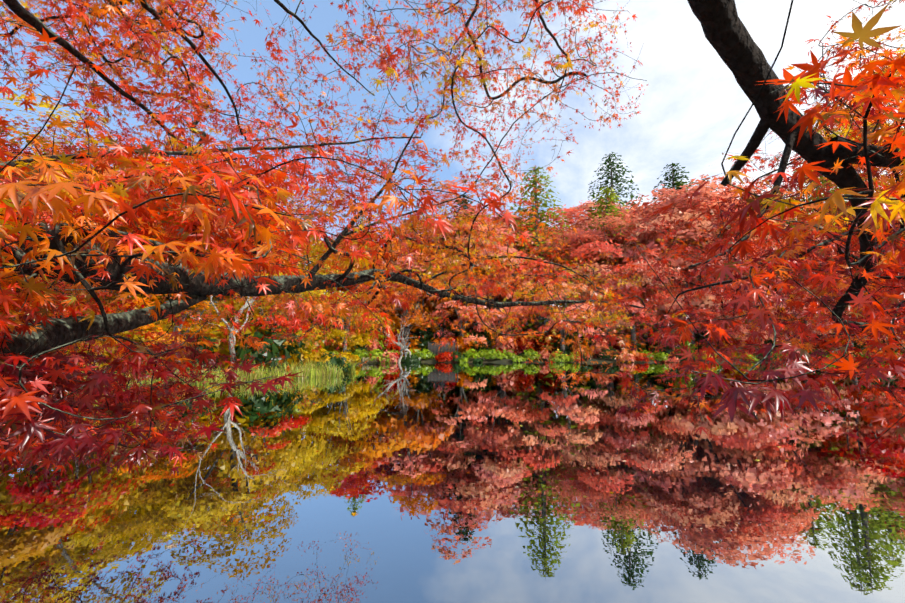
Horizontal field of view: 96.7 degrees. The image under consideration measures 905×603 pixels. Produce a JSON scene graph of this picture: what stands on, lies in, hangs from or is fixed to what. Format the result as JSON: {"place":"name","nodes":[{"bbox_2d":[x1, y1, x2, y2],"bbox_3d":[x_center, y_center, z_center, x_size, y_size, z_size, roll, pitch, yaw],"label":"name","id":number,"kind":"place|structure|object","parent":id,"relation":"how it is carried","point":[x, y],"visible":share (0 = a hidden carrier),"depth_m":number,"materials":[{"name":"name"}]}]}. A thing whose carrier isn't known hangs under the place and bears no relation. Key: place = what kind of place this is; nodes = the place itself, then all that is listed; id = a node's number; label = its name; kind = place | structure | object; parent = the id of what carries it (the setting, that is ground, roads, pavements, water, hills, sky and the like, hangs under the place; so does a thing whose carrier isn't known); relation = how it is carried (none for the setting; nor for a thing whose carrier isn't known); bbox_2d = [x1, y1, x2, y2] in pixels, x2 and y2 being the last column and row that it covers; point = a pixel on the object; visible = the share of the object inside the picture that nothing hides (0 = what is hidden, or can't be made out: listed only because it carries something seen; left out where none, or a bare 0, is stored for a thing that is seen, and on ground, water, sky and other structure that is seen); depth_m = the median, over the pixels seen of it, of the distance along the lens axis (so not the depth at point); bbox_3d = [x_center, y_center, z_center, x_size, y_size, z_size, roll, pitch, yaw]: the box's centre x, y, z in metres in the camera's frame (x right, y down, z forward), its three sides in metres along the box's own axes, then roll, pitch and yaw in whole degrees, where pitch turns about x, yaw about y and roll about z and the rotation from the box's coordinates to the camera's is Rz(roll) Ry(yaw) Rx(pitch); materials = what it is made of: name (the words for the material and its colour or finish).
{"place":"outdoors","nodes":[
{"label":"outdoors","id":0,"kind":"place"},
{"bbox_2d":[428,342,457,358],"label":"dark board fence","id":1,"kind":"object","parent":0,"point":[433,349],"visible":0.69,"depth_m":46.28,"materials":[{"name":"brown wood"}]},
{"bbox_2d":[0,362,904,602],"bbox_3d":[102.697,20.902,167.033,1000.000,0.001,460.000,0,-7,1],"label":"pond water","id":2,"kind":"structure","parent":0,"point":[695,518],"depth_m":4.13,"materials":[{"name":"liquid"}]},
{"bbox_2d":[71,358,359,386],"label":"grass","id":3,"kind":"structure","parent":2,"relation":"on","point":[314,370],"depth_m":20.60,"materials":[{"name":"green plant"}]},
{"bbox_2d":[0,0,904,306],"label":"sky","id":4,"kind":"structure","parent":0,"point":[692,106],"materials":[{"name":"blue"}]},
{"bbox_2d":[62,292,878,385],"bbox_3d":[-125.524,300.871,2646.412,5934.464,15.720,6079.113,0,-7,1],"label":"ground","id":5,"kind":"structure","parent":0,"point":[534,360],"depth_m":44.95,"materials":[{"name":"green plant"}]},
{"bbox_2d":[202,266,420,369],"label":"pale bare trees","id":6,"kind":"object","parent":5,"relation":"on","point":[398,343],"visible":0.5,"depth_m":22.77,"materials":[{"name":"grey plant"}]},
{"bbox_2d":[362,357,382,362],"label":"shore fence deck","id":7,"kind":"structure","parent":5,"relation":"on","point":[364,358],"depth_m":40.79,"materials":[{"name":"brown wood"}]},
{"bbox_2d":[0,84,904,373],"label":"trees","id":8,"kind":"object","parent":5,"relation":"on","point":[626,220],"depth_m":48.37,"materials":[{"name":"red plant"}]},
{"bbox_2d":[0,0,904,502],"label":"maple","id":9,"kind":"object","parent":5,"relation":"on","point":[20,408],"depth_m":1.42,"materials":[{"name":"orange plant"}]}
]}

